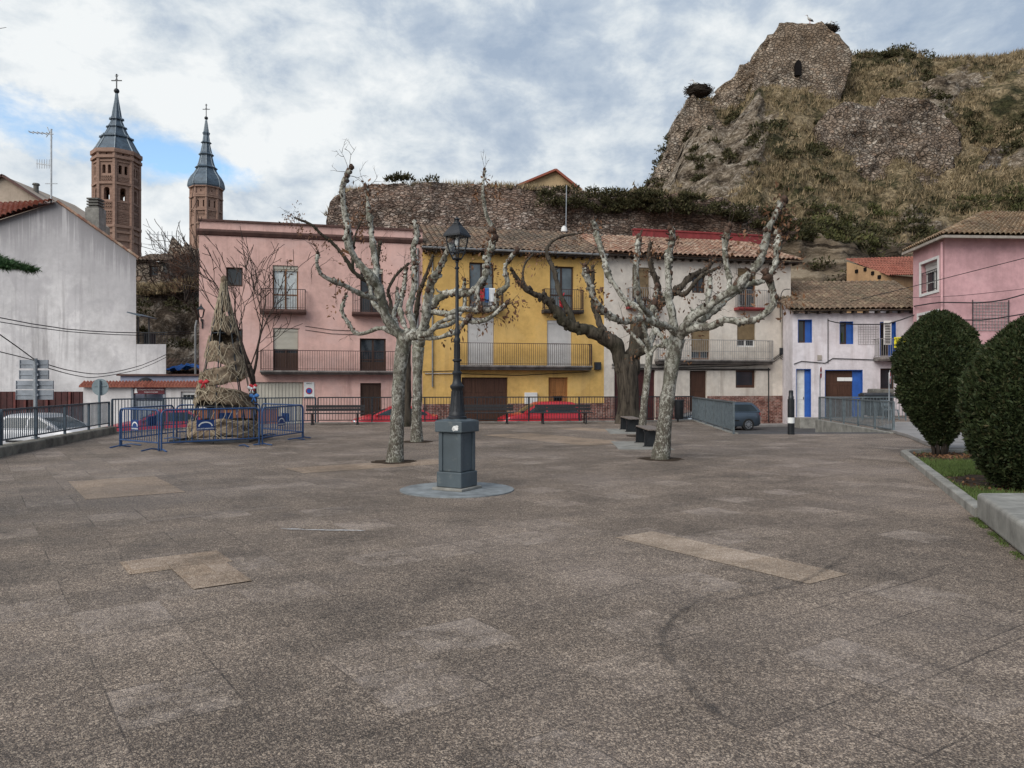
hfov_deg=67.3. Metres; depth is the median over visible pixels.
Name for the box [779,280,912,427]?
white house
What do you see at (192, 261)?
stone cottage
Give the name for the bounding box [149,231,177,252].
tv aerial
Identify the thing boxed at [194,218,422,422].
pink house
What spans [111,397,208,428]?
steel railing
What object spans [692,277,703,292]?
window
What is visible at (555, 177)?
ochre gable house
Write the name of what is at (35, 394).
direction sign
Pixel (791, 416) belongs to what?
bollard
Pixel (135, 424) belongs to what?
crowd barrier
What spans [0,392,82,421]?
metal sheet fence
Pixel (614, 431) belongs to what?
bench footing
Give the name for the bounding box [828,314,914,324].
overhead cable
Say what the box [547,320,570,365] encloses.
balcony door
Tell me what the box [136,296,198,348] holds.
bank scrub
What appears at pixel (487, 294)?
drying cloth
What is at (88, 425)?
steel railing
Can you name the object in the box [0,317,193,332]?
overhead cable
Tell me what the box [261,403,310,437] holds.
crowd barrier
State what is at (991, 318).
overhead cable
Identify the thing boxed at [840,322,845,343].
window
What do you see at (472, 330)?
window
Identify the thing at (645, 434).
bench
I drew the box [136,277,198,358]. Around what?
rocky bank
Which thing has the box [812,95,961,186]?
wall ruin
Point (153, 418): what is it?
crowd barrier
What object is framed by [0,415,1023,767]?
plaza
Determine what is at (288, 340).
window
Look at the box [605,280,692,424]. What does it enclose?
plane tree
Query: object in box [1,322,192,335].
overhead cable
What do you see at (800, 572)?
paving patch
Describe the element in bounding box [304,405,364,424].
bench
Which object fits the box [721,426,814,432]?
street
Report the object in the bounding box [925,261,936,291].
window
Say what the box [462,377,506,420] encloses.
garage door
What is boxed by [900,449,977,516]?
kerb
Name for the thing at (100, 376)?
overhead cable
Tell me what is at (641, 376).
garage door
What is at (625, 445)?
bench footing
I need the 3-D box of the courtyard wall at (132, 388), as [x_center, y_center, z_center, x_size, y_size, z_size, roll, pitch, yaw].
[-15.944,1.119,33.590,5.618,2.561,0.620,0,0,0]
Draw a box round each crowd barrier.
[109,408,159,450]
[121,405,178,445]
[160,407,259,451]
[176,403,259,436]
[253,405,304,445]
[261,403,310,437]
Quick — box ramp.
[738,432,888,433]
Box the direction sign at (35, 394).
[16,358,53,437]
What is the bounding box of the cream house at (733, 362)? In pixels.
[568,228,803,422]
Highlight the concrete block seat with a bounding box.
[977,493,1023,554]
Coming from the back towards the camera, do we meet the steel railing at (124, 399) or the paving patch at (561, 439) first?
the steel railing at (124, 399)
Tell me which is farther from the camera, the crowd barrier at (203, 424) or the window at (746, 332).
the window at (746, 332)
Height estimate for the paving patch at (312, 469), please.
0.001 m
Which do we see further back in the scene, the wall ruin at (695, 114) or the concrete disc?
the wall ruin at (695, 114)
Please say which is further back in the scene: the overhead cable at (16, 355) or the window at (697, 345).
the window at (697, 345)
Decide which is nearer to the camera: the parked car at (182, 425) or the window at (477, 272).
the parked car at (182, 425)
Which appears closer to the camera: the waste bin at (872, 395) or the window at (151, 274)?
the waste bin at (872, 395)
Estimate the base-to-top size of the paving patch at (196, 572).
0.001 m
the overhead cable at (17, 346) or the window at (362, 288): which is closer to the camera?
the overhead cable at (17, 346)
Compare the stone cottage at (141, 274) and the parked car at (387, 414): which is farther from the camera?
the stone cottage at (141, 274)
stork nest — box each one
[683,82,714,99]
[825,22,839,32]
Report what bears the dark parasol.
on the street
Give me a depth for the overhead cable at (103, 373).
29.57 m
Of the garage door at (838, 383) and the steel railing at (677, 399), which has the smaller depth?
the steel railing at (677, 399)
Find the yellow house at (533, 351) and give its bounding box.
[409,224,607,420]
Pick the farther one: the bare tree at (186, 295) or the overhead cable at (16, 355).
the bare tree at (186, 295)
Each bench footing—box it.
[606,429,635,433]
[611,441,673,449]
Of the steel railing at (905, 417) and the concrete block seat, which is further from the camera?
the steel railing at (905, 417)
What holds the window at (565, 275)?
in the yellow house at (533, 351)
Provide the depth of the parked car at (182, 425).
30.07 m
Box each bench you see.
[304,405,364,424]
[464,405,514,423]
[535,404,592,423]
[619,416,638,431]
[634,425,655,446]
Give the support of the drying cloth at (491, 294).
hanging from the yellow house at (533, 351)
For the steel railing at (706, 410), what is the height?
1.062 m
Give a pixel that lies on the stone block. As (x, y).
(878, 390)
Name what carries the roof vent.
on the yellow house at (533, 351)
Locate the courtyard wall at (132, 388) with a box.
[79,380,204,427]
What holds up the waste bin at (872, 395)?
on the plaza
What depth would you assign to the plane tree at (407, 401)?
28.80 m
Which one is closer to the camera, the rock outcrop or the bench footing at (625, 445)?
the bench footing at (625, 445)
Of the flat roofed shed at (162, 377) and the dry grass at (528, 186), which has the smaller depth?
the flat roofed shed at (162, 377)
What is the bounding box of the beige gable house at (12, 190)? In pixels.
[0,174,109,234]
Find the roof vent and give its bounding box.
[561,185,566,231]
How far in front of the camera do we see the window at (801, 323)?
42.79 m
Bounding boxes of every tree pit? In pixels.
[371,460,415,463]
[404,440,432,442]
[639,457,682,460]
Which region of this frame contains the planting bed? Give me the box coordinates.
[913,453,1022,493]
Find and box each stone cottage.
[136,253,185,284]
[163,253,198,276]
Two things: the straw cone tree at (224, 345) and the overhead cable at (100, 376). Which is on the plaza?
the straw cone tree at (224, 345)
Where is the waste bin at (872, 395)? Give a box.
[858,393,893,416]
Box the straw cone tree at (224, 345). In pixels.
[169,275,273,443]
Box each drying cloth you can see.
[485,288,488,302]
[489,288,494,304]
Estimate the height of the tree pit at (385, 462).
0.001 m
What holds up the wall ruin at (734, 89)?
on the hill
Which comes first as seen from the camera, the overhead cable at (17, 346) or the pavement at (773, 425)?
the overhead cable at (17, 346)
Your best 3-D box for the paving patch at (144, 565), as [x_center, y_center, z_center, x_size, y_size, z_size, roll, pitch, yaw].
[-3.019,1.596,6.914,0.840,0.001,0.560,0,0,-35]
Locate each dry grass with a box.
[136,275,198,296]
[323,179,811,219]
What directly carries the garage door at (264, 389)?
in the pink house at (314, 355)
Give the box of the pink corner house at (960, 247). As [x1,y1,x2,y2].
[902,210,1023,343]
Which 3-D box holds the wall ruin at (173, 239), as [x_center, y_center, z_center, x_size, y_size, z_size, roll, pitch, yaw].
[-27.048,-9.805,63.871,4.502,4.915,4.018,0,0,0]
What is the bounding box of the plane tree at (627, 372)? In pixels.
[497,220,723,423]
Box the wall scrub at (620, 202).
[383,171,813,232]
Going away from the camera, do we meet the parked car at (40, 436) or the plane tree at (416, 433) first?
the plane tree at (416, 433)
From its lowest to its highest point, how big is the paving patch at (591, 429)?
0.001 m
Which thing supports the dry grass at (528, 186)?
on the town wall at (435, 203)
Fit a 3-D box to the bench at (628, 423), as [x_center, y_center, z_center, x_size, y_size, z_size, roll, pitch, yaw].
[4.010,1.368,26.200,0.520,0.466,1.900,0,0,0]
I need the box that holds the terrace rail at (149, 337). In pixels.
[127,312,166,343]
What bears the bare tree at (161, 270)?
on the rocky bank
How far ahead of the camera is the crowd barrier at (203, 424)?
19.02 m
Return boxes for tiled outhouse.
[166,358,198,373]
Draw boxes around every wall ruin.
[163,236,198,261]
[650,94,721,184]
[712,34,772,109]
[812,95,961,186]
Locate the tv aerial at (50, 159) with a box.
[29,127,56,203]
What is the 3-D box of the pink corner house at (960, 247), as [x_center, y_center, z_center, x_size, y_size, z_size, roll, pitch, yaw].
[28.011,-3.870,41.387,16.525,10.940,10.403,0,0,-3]
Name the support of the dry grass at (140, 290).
on the rocky bank
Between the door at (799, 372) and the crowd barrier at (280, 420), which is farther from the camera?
the door at (799, 372)
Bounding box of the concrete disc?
[400,482,513,497]
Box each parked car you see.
[3,413,97,443]
[105,408,201,430]
[351,406,437,421]
[497,401,581,420]
[676,401,760,430]
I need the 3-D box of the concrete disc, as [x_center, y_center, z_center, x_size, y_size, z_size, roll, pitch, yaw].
[-0.830,1.591,11.620,1.720,0.018,1.720,0,0,0]
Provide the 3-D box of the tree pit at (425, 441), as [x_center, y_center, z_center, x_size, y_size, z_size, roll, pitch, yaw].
[-2.654,1.594,21.317,0.925,0.001,0.986,0,0,0]
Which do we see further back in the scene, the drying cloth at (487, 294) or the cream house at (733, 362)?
the cream house at (733, 362)
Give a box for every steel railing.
[0,401,109,444]
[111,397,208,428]
[210,397,315,423]
[317,396,617,421]
[639,396,692,418]
[692,397,734,433]
[818,397,894,429]
[820,397,906,420]
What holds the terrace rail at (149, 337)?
on the white gable house at (86, 280)
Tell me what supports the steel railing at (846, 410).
on the plaza
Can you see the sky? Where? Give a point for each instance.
(586, 90)
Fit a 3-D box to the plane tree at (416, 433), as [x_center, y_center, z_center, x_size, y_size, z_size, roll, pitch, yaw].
[-1.398,-2.099,21.006,2.667,7.754,5.134,0,0,-23]
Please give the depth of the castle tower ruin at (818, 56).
85.14 m
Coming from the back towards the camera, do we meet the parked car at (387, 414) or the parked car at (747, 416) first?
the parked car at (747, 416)
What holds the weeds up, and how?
on the plaza
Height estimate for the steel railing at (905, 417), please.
1.062 m
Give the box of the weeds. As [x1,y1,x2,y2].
[969,516,1023,559]
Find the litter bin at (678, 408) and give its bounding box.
[674,400,683,421]
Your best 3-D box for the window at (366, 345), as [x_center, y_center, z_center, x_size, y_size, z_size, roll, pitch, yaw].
[-7.104,-1.469,39.209,1.305,1.685,0.070,0,0,-14]
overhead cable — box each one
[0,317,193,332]
[0,334,33,359]
[0,351,33,360]
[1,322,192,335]
[48,357,165,377]
[49,354,165,373]
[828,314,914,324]
[850,258,1023,301]
[905,289,1019,297]
[914,294,1023,306]
[965,313,1023,320]
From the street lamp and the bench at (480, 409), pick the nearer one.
the street lamp
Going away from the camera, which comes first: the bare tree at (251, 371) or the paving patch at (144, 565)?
the paving patch at (144, 565)
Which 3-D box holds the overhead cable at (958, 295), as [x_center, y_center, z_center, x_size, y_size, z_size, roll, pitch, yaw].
[23.337,-4.524,36.449,8.216,0.813,1.747,0,0,10]
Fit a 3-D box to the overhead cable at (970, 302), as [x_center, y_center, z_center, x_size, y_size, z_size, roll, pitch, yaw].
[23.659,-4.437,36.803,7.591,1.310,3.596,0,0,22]
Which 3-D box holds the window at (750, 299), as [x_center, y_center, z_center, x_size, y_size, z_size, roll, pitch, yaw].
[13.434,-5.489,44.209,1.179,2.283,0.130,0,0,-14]
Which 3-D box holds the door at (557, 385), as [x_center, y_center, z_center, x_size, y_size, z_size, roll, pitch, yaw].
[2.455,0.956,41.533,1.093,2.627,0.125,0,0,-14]
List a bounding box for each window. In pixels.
[150,266,157,275]
[226,268,242,286]
[273,265,297,308]
[273,328,297,369]
[360,269,382,311]
[360,338,385,370]
[467,318,493,364]
[469,263,492,306]
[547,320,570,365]
[550,267,572,309]
[632,267,648,303]
[691,330,708,358]
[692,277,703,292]
[736,370,753,387]
[737,324,754,346]
[738,268,754,306]
[794,60,801,76]
[798,320,804,342]
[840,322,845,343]
[880,323,887,356]
[880,368,893,388]
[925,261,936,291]
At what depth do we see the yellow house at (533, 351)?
40.89 m
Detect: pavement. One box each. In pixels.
[754,423,787,426]
[878,422,966,449]
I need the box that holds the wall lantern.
[197,304,204,327]
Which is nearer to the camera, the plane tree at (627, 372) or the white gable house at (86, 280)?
the plane tree at (627, 372)
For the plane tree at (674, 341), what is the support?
on the tree pit at (670, 459)
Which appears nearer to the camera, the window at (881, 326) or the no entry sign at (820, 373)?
the no entry sign at (820, 373)
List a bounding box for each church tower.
[90,74,142,256]
[187,104,224,248]
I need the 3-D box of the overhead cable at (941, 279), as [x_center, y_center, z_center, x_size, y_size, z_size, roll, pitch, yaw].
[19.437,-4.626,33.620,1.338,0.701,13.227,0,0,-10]
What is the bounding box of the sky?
[0,0,1023,261]
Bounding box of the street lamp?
[432,217,481,491]
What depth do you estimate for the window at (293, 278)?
38.18 m
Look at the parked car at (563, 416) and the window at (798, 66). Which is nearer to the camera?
the parked car at (563, 416)
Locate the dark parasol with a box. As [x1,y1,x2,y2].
[137,377,153,400]
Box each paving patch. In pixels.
[68,476,184,498]
[120,550,231,573]
[163,554,251,588]
[286,459,438,472]
[486,433,612,445]
[555,427,606,431]
[616,531,846,583]
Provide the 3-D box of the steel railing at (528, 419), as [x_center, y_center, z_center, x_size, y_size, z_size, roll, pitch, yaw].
[-1.450,1.074,32.060,13.035,1.092,0.060,0,0,-7]
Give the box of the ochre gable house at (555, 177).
[517,168,581,188]
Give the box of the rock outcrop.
[975,144,1009,174]
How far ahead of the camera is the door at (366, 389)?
39.17 m
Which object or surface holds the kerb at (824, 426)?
on the street
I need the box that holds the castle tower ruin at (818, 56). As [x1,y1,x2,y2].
[746,21,851,103]
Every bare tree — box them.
[136,219,198,323]
[137,183,323,420]
[154,230,198,302]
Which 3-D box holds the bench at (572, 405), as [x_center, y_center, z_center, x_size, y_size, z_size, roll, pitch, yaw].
[2.095,1.218,31.062,2.300,0.766,0.564,0,0,-7]
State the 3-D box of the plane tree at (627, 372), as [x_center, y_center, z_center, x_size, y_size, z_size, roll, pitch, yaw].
[4.137,-2.453,30.906,9.948,8.494,3.522,0,0,-8]
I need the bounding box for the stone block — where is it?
[867,389,893,408]
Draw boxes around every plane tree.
[277,139,525,462]
[279,198,441,426]
[396,149,537,441]
[497,220,723,423]
[580,180,807,459]
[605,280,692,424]
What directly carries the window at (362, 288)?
in the pink house at (314, 355)
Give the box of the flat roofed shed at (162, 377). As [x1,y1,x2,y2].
[116,374,198,400]
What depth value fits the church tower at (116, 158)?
137.83 m
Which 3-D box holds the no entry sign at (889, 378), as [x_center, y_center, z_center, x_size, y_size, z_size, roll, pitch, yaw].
[16.198,0.512,33.011,0.078,2.176,0.583,0,0,32]
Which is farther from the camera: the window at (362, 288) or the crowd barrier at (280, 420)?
the window at (362, 288)
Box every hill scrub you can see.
[643,42,1023,280]
[794,182,1023,251]
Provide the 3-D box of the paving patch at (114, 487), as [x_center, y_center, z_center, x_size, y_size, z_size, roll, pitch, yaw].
[-6.049,1.596,11.988,1.300,0.001,2.400,0,0,-35]
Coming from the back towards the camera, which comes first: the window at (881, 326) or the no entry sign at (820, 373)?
the window at (881, 326)
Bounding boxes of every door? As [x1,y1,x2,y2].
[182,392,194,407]
[256,382,302,422]
[360,383,380,415]
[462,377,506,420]
[549,377,566,400]
[614,370,653,420]
[690,371,705,410]
[796,369,803,416]
[825,370,851,416]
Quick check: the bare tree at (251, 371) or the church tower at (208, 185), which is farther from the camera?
the church tower at (208, 185)
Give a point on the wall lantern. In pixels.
(200, 307)
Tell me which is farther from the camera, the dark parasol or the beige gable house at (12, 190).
the beige gable house at (12, 190)
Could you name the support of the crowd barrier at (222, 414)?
on the plaza
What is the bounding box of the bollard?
[787,390,794,434]
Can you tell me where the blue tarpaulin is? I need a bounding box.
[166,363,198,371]
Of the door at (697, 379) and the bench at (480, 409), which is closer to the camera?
the bench at (480, 409)
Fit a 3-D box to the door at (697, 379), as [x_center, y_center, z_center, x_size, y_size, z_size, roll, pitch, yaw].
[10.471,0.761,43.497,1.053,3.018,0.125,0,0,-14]
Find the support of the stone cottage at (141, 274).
on the rocky bank
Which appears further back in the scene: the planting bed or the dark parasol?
the dark parasol
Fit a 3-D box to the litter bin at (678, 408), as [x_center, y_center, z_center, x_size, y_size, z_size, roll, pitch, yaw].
[7.075,1.135,32.608,0.430,0.930,0.445,0,0,0]
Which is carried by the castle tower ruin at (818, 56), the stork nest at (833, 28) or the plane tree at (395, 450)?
the stork nest at (833, 28)
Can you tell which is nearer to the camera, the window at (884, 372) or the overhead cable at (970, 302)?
the overhead cable at (970, 302)
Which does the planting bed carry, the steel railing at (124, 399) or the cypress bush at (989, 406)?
the cypress bush at (989, 406)
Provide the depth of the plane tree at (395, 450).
15.51 m
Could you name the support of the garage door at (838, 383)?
in the white house at (852, 360)
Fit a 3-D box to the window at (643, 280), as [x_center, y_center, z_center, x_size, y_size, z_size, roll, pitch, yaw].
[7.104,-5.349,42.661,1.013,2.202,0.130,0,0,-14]
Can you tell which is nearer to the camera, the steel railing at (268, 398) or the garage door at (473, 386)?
the steel railing at (268, 398)
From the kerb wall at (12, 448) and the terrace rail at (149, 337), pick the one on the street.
the kerb wall at (12, 448)
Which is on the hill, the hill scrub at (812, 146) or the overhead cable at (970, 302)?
the hill scrub at (812, 146)
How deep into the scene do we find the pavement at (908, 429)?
23.27 m
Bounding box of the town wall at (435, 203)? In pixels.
[326,182,805,312]
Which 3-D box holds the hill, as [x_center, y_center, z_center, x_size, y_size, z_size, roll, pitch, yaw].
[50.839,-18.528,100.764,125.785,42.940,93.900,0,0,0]
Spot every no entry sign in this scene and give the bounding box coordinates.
[819,367,821,396]
[888,372,890,420]
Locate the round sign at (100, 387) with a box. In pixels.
[92,379,108,426]
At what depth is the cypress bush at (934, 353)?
16.30 m
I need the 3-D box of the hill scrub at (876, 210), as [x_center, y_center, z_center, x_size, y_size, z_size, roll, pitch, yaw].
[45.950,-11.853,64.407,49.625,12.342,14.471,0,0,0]
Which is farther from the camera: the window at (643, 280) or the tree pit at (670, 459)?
the window at (643, 280)
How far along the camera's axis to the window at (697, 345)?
43.51 m
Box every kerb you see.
[117,419,893,433]
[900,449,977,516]
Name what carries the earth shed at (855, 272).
on the hill
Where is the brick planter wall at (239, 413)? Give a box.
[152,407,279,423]
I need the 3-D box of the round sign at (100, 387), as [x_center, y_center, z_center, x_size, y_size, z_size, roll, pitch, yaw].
[-13.149,0.605,24.513,0.540,1.550,0.104,0,0,0]
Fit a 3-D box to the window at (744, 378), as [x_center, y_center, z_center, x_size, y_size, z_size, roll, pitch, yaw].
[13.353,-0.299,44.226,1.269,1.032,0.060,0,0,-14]
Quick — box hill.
[629,49,1023,312]
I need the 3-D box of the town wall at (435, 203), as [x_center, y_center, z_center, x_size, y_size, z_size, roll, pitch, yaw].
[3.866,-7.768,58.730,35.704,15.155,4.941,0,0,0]
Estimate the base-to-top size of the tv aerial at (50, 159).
5.506 m
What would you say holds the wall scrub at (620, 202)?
on the town wall at (435, 203)
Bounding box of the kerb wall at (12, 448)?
[0,426,116,456]
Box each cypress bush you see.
[889,308,982,454]
[955,315,1023,489]
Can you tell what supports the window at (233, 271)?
in the pink house at (314, 355)
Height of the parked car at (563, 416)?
1.555 m
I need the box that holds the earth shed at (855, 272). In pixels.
[846,256,912,312]
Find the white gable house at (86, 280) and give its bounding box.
[0,198,165,391]
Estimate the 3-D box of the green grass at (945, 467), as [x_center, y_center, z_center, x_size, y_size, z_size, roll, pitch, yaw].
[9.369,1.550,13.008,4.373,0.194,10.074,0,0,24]
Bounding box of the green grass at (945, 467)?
[917,451,1023,499]

